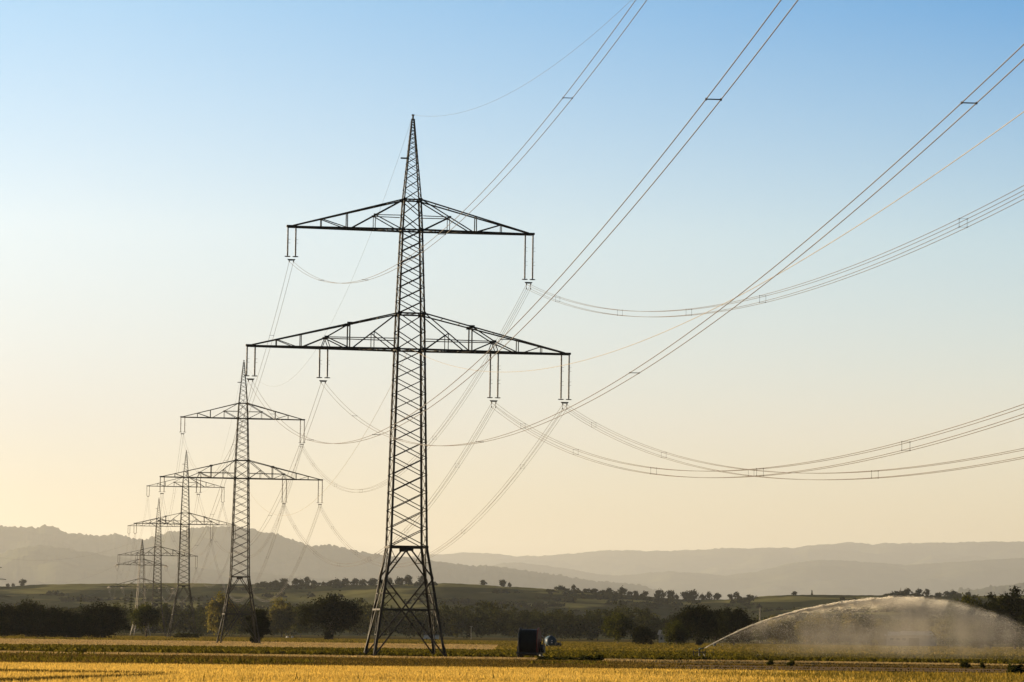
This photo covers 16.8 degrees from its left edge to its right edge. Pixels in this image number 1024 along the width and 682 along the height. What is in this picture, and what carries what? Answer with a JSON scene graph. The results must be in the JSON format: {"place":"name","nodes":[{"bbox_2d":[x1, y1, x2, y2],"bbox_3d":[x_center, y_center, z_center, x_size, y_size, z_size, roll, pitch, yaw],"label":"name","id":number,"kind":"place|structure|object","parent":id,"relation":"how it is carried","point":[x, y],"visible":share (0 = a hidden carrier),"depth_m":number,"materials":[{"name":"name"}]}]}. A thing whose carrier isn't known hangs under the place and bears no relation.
{"place":"outdoors","nodes":[
{"label":"outdoors","id":0,"kind":"place"},
{"bbox_2d":[0,545,404,586],"bbox_3d":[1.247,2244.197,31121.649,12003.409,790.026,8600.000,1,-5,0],"label":"front wooded hills","id":1,"kind":"structure","parent":0,"point":[37,565],"depth_m":30827.81,"materials":[{"name":"grey plant"}]},
{"bbox_2d":[0,638,508,649],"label":"stubble field","id":2,"kind":"structure","parent":0,"point":[239,644],"depth_m":647.63,"materials":[{"name":"plant"}]},
{"bbox_2d":[160,360,322,643],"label":"lattice tower","id":3,"kind":"structure","parent":2,"relation":"on","point":[247,478],"depth_m":703.46,"materials":[{"name":"metal"}]},
{"bbox_2d":[242,608,271,642],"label":"tree","id":4,"kind":"object","parent":2,"relation":"on","point":[263,623],"visible":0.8,"depth_m":712.65,"materials":[{"name":"green plant"}]},
{"bbox_2d":[0,524,682,598],"bbox_3d":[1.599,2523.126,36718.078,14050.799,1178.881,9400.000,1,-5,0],"label":"wooded hills","id":5,"kind":"structure","parent":0,"point":[284,557],"depth_m":37031.33,"materials":[{"name":"grey plant"}]},
{"bbox_2d":[0,651,724,669],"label":"verge grass","id":6,"kind":"structure","parent":0,"point":[414,662],"depth_m":268.62,"materials":[{"name":"green plant"}]},
{"bbox_2d":[0,583,1023,643],"bbox_3d":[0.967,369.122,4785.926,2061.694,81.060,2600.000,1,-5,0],"label":"vineyard hill","id":7,"kind":"structure","parent":0,"point":[448,591],"depth_m":4672.35,"materials":[{"name":"green plant"}]},
{"bbox_2d":[291,578,298,584],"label":"skyline tree","id":8,"kind":"object","parent":7,"relation":"on","point":[295,581],"visible":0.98,"depth_m":5175.83,"materials":[{"name":"green plant"}]},
{"bbox_2d":[304,577,311,584],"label":"skyline tree","id":9,"kind":"object","parent":7,"relation":"on","point":[307,580],"visible":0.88,"depth_m":5175.96,"materials":[{"name":"green plant"}]},
{"bbox_2d":[329,577,341,584],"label":"skyline tree","id":10,"kind":"object","parent":7,"relation":"on","point":[337,580],"visible":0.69,"depth_m":5174.96,"materials":[{"name":"green plant"}]},
{"bbox_2d":[403,575,412,583],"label":"skyline tree","id":11,"kind":"object","parent":7,"relation":"on","point":[408,578],"visible":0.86,"depth_m":5176.18,"materials":[{"name":"green plant"}]},
{"bbox_2d":[0,580,985,625],"bbox_3d":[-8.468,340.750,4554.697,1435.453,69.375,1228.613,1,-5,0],"label":"scrub","id":12,"kind":"object","parent":7,"relation":"on","point":[661,600],"visible":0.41,"depth_m":4596.63,"materials":[{"name":"green plant"}]},
{"bbox_2d":[499,579,506,586],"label":"skyline tree","id":13,"kind":"object","parent":7,"relation":"on","point":[503,583],"visible":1,"depth_m":5175.40,"materials":[{"name":"green plant"}]},
{"bbox_2d":[617,585,627,594],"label":"skyline tree","id":14,"kind":"object","parent":7,"relation":"on","point":[622,589],"visible":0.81,"depth_m":5176.42,"materials":[{"name":"green plant"}]},
{"bbox_2d":[654,588,667,597],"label":"skyline tree","id":15,"kind":"object","parent":7,"relation":"on","point":[661,592],"visible":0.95,"depth_m":5175.02,"materials":[{"name":"green plant"}]},
{"bbox_2d":[666,590,676,598],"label":"skyline tree","id":16,"kind":"object","parent":7,"relation":"on","point":[670,593],"visible":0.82,"depth_m":5174.97,"materials":[{"name":"green plant"}]},
{"bbox_2d":[680,591,688,598],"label":"skyline tree","id":17,"kind":"object","parent":7,"relation":"on","point":[684,594],"visible":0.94,"depth_m":5174.25,"materials":[{"name":"green plant"}]},
{"bbox_2d":[688,589,700,598],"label":"skyline tree","id":18,"kind":"object","parent":7,"relation":"on","point":[691,593],"visible":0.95,"depth_m":5174.20,"materials":[{"name":"green plant"}]},
{"bbox_2d":[713,592,721,599],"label":"skyline tree","id":19,"kind":"object","parent":7,"relation":"on","point":[717,596],"visible":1,"depth_m":5173.00,"materials":[{"name":"green plant"}]},
{"bbox_2d":[0,634,1023,655],"bbox_3d":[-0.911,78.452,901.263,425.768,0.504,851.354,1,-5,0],"label":"meadow grass","id":20,"kind":"structure","parent":0,"point":[767,648],"depth_m":839.34,"materials":[{"name":"green plant"}]},
{"bbox_2d":[0,0,1023,556],"label":"sky","id":21,"kind":"structure","parent":0,"point":[157,157],"materials":[{"name":"blue"}]},
{"bbox_2d":[5,633,1023,667],"bbox_3d":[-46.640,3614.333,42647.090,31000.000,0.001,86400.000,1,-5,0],"label":"ground","id":22,"kind":"structure","parent":0,"point":[453,638],"depth_m":2064.33,"materials":[{"name":"brown soil"}]},
{"bbox_2d":[0,602,19,618],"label":"copse tree","id":23,"kind":"object","parent":22,"relation":"on","point":[5,611],"visible":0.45,"depth_m":930.74,"materials":[{"name":"green plant"}]},
{"bbox_2d":[0,613,28,636],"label":"copse tree","id":24,"kind":"object","parent":22,"relation":"on","point":[9,626],"visible":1,"depth_m":920.74,"materials":[{"name":"green plant"}]},
{"bbox_2d":[7,597,46,636],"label":"copse tree","id":25,"kind":"object","parent":22,"relation":"on","point":[24,611],"visible":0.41,"depth_m":933.37,"materials":[{"name":"green plant"}]},
{"bbox_2d":[18,615,58,636],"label":"copse tree","id":26,"kind":"object","parent":22,"relation":"on","point":[36,627],"visible":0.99,"depth_m":919.57,"materials":[{"name":"green plant"}]},
{"bbox_2d":[28,605,76,636],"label":"copse tree","id":27,"kind":"object","parent":22,"relation":"on","point":[51,613],"visible":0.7,"depth_m":926.94,"materials":[{"name":"green plant"}]},
{"bbox_2d":[43,617,90,637],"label":"copse tree","id":28,"kind":"object","parent":22,"relation":"on","point":[69,628],"visible":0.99,"depth_m":919.20,"materials":[{"name":"green plant"}]},
{"bbox_2d":[72,612,106,637],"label":"copse tree","id":29,"kind":"object","parent":22,"relation":"on","point":[88,622],"visible":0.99,"depth_m":921.88,"materials":[{"name":"green plant"}]},
{"bbox_2d":[75,597,131,637],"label":"copse tree","id":30,"kind":"object","parent":22,"relation":"on","point":[114,619],"visible":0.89,"depth_m":927.44,"materials":[{"name":"green plant"}]},
{"bbox_2d":[107,598,126,631],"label":"woodland tree","id":31,"kind":"object","parent":22,"relation":"on","point":[120,607],"visible":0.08,"depth_m":1832.85,"materials":[{"name":"green plant"}]},
{"bbox_2d":[120,593,129,634],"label":"woodland tree","id":32,"kind":"object","parent":22,"relation":"on","point":[123,630],"visible":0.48,"depth_m":1794.50,"materials":[{"name":"green plant"}]},
{"bbox_2d":[125,590,133,632],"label":"woodland tree","id":33,"kind":"object","parent":22,"relation":"on","point":[130,612],"visible":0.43,"depth_m":1873.85,"materials":[{"name":"green plant"}]},
{"bbox_2d":[107,539,174,634],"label":"strain tower","id":34,"kind":"structure","parent":22,"relation":"on","point":[143,579],"depth_m":1746.19,"materials":[{"name":"metal"}]},
{"bbox_2d":[127,602,164,636],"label":"tree","id":35,"kind":"object","parent":22,"relation":"on","point":[145,614],"visible":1,"depth_m":1144.22,"materials":[{"name":"green plant"}]},
{"bbox_2d":[119,499,197,635],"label":"lattice tower","id":36,"kind":"structure","parent":22,"relation":"on","point":[153,589],"depth_m":1439.15,"materials":[{"name":"metal"}]},
{"bbox_2d":[158,601,178,630],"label":"woodland tree","id":37,"kind":"object","parent":22,"relation":"on","point":[167,613],"visible":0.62,"depth_m":1891.58,"materials":[{"name":"green plant"}]},
{"bbox_2d":[134,451,235,636],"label":"lattice tower","id":38,"kind":"structure","parent":22,"relation":"on","point":[188,564],"depth_m":1126.33,"materials":[{"name":"metal"}]},
{"bbox_2d":[173,632,201,637],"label":"brush pile","id":39,"kind":"object","parent":22,"relation":"on","point":[179,634],"visible":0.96,"depth_m":1094.53,"materials":[{"name":"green plant"}]},
{"bbox_2d":[192,597,202,633],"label":"woodland tree","id":40,"kind":"object","parent":22,"relation":"on","point":[198,619],"visible":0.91,"depth_m":1843.70,"materials":[{"name":"green plant"}]},
{"bbox_2d":[201,600,211,635],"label":"woodland tree","id":41,"kind":"object","parent":22,"relation":"on","point":[206,623],"visible":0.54,"depth_m":1893.09,"materials":[{"name":"green plant"}]},
{"bbox_2d":[204,590,237,634],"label":"woodland tree","id":42,"kind":"object","parent":22,"relation":"on","point":[214,611],"visible":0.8,"depth_m":1692.59,"materials":[{"name":"green plant"}]},
{"bbox_2d":[219,598,242,635],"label":"woodland tree","id":43,"kind":"object","parent":22,"relation":"on","point":[234,625],"visible":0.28,"depth_m":1742.38,"materials":[{"name":"green plant"}]},
{"bbox_2d":[232,601,255,636],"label":"woodland tree","id":44,"kind":"object","parent":22,"relation":"on","point":[240,629],"visible":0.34,"depth_m":1792.10,"materials":[{"name":"green plant"}]},
{"bbox_2d":[266,596,299,636],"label":"woodland tree","id":45,"kind":"object","parent":22,"relation":"on","point":[283,615],"visible":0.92,"depth_m":1791.39,"materials":[{"name":"green plant"}]},
{"bbox_2d":[290,604,312,636],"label":"woodland tree","id":46,"kind":"object","parent":22,"relation":"on","point":[298,627],"visible":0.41,"depth_m":1842.31,"materials":[{"name":"green plant"}]},
{"bbox_2d":[323,631,333,638],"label":"bush","id":47,"kind":"object","parent":22,"relation":"on","point":[328,634],"visible":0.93,"depth_m":1107.54,"materials":[{"name":"green plant"}]},
{"bbox_2d":[298,590,363,639],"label":"oak tree","id":48,"kind":"object","parent":22,"relation":"on","point":[339,614],"visible":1,"depth_m":1112.30,"materials":[{"name":"green plant"}]},
{"bbox_2d":[423,630,438,639],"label":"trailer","id":49,"kind":"object","parent":22,"relation":"on","point":[426,637],"visible":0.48,"depth_m":1314.18,"materials":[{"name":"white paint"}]},
{"bbox_2d":[3,598,1022,645],"bbox_3d":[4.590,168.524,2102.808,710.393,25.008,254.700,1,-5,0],"label":"wood","id":50,"kind":"object","parent":22,"relation":"on","point":[555,623],"visible":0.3,"depth_m":2014.06,"materials":[{"name":"green plant"}]},
{"bbox_2d":[545,635,556,645],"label":"tanker trailer","id":51,"kind":"object","parent":22,"relation":"on","point":[550,640],"visible":0.81,"depth_m":710.46,"materials":[{"name":"silver paint"}]},
{"bbox_2d":[599,610,634,642],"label":"round tree","id":52,"kind":"object","parent":22,"relation":"on","point":[616,627],"visible":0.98,"depth_m":1144.25,"materials":[{"name":"green plant"}]},
{"bbox_2d":[629,623,657,644],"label":"bush","id":53,"kind":"object","parent":22,"relation":"on","point":[643,635],"visible":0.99,"depth_m":955.21,"materials":[{"name":"green plant"}]},
{"bbox_2d":[657,630,672,642],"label":"cottage","id":54,"kind":"structure","parent":22,"relation":"on","point":[661,639],"depth_m":1491.93,"materials":[{"name":"tile"}]},
{"bbox_2d":[661,620,692,644],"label":"bush","id":55,"kind":"object","parent":22,"relation":"on","point":[676,633],"visible":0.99,"depth_m":935.26,"materials":[{"name":"green plant"}]},
{"bbox_2d":[672,602,724,641],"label":"tree","id":56,"kind":"object","parent":22,"relation":"on","point":[697,620],"visible":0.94,"depth_m":994.92,"materials":[{"name":"green plant"}]},
{"bbox_2d":[695,638,703,644],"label":"bush","id":57,"kind":"object","parent":22,"relation":"on","point":[699,642],"visible":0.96,"depth_m":981.14,"materials":[{"name":"green plant"}]},
{"bbox_2d":[706,606,723,641],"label":"tree","id":58,"kind":"object","parent":22,"relation":"on","point":[715,637],"visible":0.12,"depth_m":1039.51,"materials":[{"name":"green plant"}]},
{"bbox_2d":[715,605,759,644],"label":"tree","id":59,"kind":"object","parent":22,"relation":"on","point":[735,620],"visible":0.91,"depth_m":1023.78,"materials":[{"name":"green plant"}]},
{"bbox_2d":[751,619,775,643],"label":"hedge tree","id":60,"kind":"object","parent":22,"relation":"on","point":[762,632],"visible":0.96,"depth_m":1393.23,"materials":[{"name":"green plant"}]},
{"bbox_2d":[763,614,789,643],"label":"hedge tree","id":61,"kind":"object","parent":22,"relation":"on","point":[779,631],"visible":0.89,"depth_m":1404.52,"materials":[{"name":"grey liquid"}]},
{"bbox_2d":[776,614,802,643],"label":"hedge tree","id":62,"kind":"object","parent":22,"relation":"on","point":[789,624],"visible":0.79,"depth_m":1417.29,"materials":[{"name":"grey liquid"}]},
{"bbox_2d":[595,660,1023,673],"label":"grass verge","id":63,"kind":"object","parent":22,"relation":"on","point":[844,670],"depth_m":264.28,"materials":[{"name":"plant"}]},
{"bbox_2d":[559,657,587,660],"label":"weed clump","id":64,"kind":"object","parent":63,"relation":"on","point":[570,658],"visible":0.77,"depth_m":316.27,"materials":[{"name":"green plant"}]},
{"bbox_2d":[1006,663,1023,673],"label":"weed clump","id":65,"kind":"object","parent":63,"relation":"on","point":[1015,668],"visible":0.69,"depth_m":233.82,"materials":[{"name":"green plant"}]},
{"bbox_2d":[836,613,862,644],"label":"hedge tree","id":66,"kind":"object","parent":22,"relation":"on","point":[850,628],"visible":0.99,"depth_m":1393.82,"materials":[{"name":"grey liquid"}]},
{"bbox_2d":[854,613,877,644],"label":"hedge tree","id":67,"kind":"object","parent":22,"relation":"on","point":[868,630],"visible":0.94,"depth_m":1405.70,"materials":[{"name":"grey liquid"}]},
{"bbox_2d":[928,616,967,645],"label":"hedge tree","id":68,"kind":"object","parent":22,"relation":"on","point":[939,632],"visible":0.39,"depth_m":1372.51,"materials":[{"name":"grey liquid"}]},
{"bbox_2d":[943,590,983,647],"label":"tree","id":69,"kind":"object","parent":22,"relation":"on","point":[960,613],"visible":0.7,"depth_m":1035.83,"materials":[{"name":"grey liquid"}]},
{"bbox_2d":[962,592,1010,648],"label":"tree","id":70,"kind":"object","parent":22,"relation":"on","point":[989,597],"visible":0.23,"depth_m":1015.67,"materials":[{"name":"grey liquid"}]},
{"bbox_2d":[974,586,1023,648],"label":"tree","id":71,"kind":"object","parent":22,"relation":"on","point":[1001,622],"visible":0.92,"depth_m":994.83,"materials":[{"name":"green plant"}]},
{"bbox_2d":[1010,607,1023,646],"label":"tree","id":72,"kind":"object","parent":22,"relation":"on","point":[1021,625],"visible":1,"depth_m":987.48,"materials":[{"name":"green plant"}]},
{"bbox_2d":[107,654,1002,666],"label":"field path","id":73,"kind":"structure","parent":0,"point":[777,663],"depth_m":326.37,"materials":[{"name":"brown soil"}]},
{"bbox_2d":[0,650,1023,665],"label":"edge straw","id":74,"kind":"object","parent":73,"relation":"on","point":[496,658],"visible":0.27,"depth_m":333.37,"materials":[{"name":"plant"}]},
{"bbox_2d":[516,627,544,657],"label":"hose reel","id":75,"kind":"object","parent":73,"relation":"on","point":[530,642],"visible":0.98,"depth_m":344.67,"materials":[{"name":"black metal"}]},
{"bbox_2d":[545,657,564,660],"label":"weed clump","id":76,"kind":"object","parent":73,"relation":"on","point":[554,658],"visible":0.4,"depth_m":320.00,"materials":[{"name":"green plant"}]},
{"bbox_2d":[579,655,598,660],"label":"weed clump","id":77,"kind":"object","parent":73,"relation":"on","point":[591,658],"visible":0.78,"depth_m":322.12,"materials":[{"name":"green plant"}]},
{"bbox_2d":[594,654,604,660],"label":"weed clump","id":78,"kind":"object","parent":73,"relation":"on","point":[601,657],"visible":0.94,"depth_m":324.48,"materials":[{"name":"green plant"}]},
{"bbox_2d":[376,667,1023,681],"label":"gold grass","id":79,"kind":"structure","parent":0,"point":[963,676],"depth_m":175.16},
{"bbox_2d":[404,541,1023,575],"bbox_3d":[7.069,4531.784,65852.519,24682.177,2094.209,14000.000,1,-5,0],"label":"hills","id":80,"kind":"structure","parent":0,"point":[724,561],"depth_m":68011.86,"materials":[{"name":"grey"}]},
{"bbox_2d":[494,558,1023,599],"bbox_3d":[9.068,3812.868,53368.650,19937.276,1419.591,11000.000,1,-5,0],"label":"range hills","id":81,"kind":"structure","parent":0,"point":[829,577],"depth_m":53920.31,"materials":[{"name":"grey"}]},
{"bbox_2d":[652,664,1023,671],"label":"farm track","id":82,"kind":"structure","parent":0,"point":[877,668],"depth_m":284.21,"materials":[{"name":"brown soil"}]},
{"bbox_2d":[959,661,971,667],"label":"weed clump","id":83,"kind":"object","parent":82,"relation":"on","point":[964,664],"visible":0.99,"depth_m":298.56,"materials":[{"name":"green plant"}]},
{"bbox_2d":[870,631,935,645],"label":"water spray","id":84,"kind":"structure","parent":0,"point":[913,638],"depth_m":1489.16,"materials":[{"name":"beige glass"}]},
{"bbox_2d":[942,583,1023,595],"bbox_3d":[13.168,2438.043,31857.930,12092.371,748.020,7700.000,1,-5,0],"label":"side hill","id":85,"kind":"structure","parent":0,"point":[998,590],"depth_m":32423.97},
{"label":"crop field","id":86,"kind":"structure","parent":0,"visible":0},
{"bbox_2d":[244,114,571,656],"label":"lattice tower","id":87,"kind":"structure","parent":86,"relation":"on","point":[397,349],"depth_m":351.19,"materials":[{"name":"metal"}]},
{"bbox_2d":[117,0,646,569],"bbox_3d":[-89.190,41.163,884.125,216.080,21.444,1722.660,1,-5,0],"label":"conductor bundle","id":88,"kind":"object","parent":87,"relation":"hanging from","point":[433,238],"visible":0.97,"depth_m":196.57,"materials":[{"name":"metal"}]},
{"bbox_2d":[145,5,625,545],"bbox_3d":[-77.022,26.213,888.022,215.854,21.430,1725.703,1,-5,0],"label":"earth wire","id":89,"kind":"object","parent":87,"relation":"attached to","point":[403,143],"visible":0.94,"depth_m":355.75,"materials":[{"name":"metal"}]},
{"bbox_2d":[112,0,797,599],"bbox_3d":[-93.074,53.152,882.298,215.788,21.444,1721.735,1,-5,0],"label":"conductor bundle","id":90,"kind":"object","parent":87,"relation":"hanging from","point":[554,282],"visible":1,"depth_m":125.52,"materials":[{"name":"metal"}]},
{"bbox_2d":[122,44,1023,595],"bbox_3d":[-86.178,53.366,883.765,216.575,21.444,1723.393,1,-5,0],"label":"conductor bundle","id":91,"kind":"object","parent":87,"relation":"hanging from","point":[718,310],"visible":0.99,"depth_m":131.77,"materials":[{"name":"metal"}]},
{"bbox_2d":[152,111,1023,578],"bbox_3d":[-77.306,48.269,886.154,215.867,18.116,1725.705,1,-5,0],"label":"fibre cable","id":92,"kind":"object","parent":87,"relation":"attached to","point":[716,307],"visible":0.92,"depth_m":176.53,"materials":[{"name":"grey metal"}]},
{"bbox_2d":[159,403,1023,601],"bbox_3d":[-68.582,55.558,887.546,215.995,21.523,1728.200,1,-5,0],"label":"conductor bundle","id":93,"kind":"object","parent":87,"relation":"hanging from","point":[905,450],"visible":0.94,"depth_m":227.88,"materials":[{"name":"metal"}]},
{"bbox_2d":[166,185,1023,577],"bbox_3d":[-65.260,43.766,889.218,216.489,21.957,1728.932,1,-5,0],"label":"conductor bundle","id":94,"kind":"object","parent":87,"relation":"hanging from","point":[678,315],"visible":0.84,"depth_m":252.80,"materials":[{"name":"metal"}]},
{"bbox_2d":[177,406,1023,602],"bbox_3d":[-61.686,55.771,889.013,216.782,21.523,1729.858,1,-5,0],"label":"conductor bundle","id":95,"kind":"object","parent":87,"relation":"hanging from","point":[871,471],"visible":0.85,"depth_m":283.11,"materials":[{"name":"metal"}]},
{"bbox_2d":[0,643,1023,663],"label":"crop leaves","id":96,"kind":"object","parent":86,"relation":"on","point":[785,656],"visible":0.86,"depth_m":370.50,"materials":[{"name":"green plant"}]},
{"bbox_2d":[693,647,705,656],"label":"sprinkler cart","id":97,"kind":"object","parent":86,"relation":"on","point":[699,649],"visible":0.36,"depth_m":368.50,"materials":[{"name":"grey metal"}]},
{"label":"wheat field","id":98,"kind":"structure","parent":0,"visible":0},
{"bbox_2d":[0,668,181,681],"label":"tramline weeds","id":99,"kind":"object","parent":98,"relation":"on","point":[59,676],"visible":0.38,"depth_m":138.41,"materials":[{"name":"green plant"}]},
{"bbox_2d":[0,659,1021,681],"bbox_3d":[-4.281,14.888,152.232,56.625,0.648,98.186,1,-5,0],"label":"wheat","id":100,"kind":"object","parent":98,"relation":"on","point":[259,672],"visible":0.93,"depth_m":155.66,"materials":[{"name":"yellow plant"}]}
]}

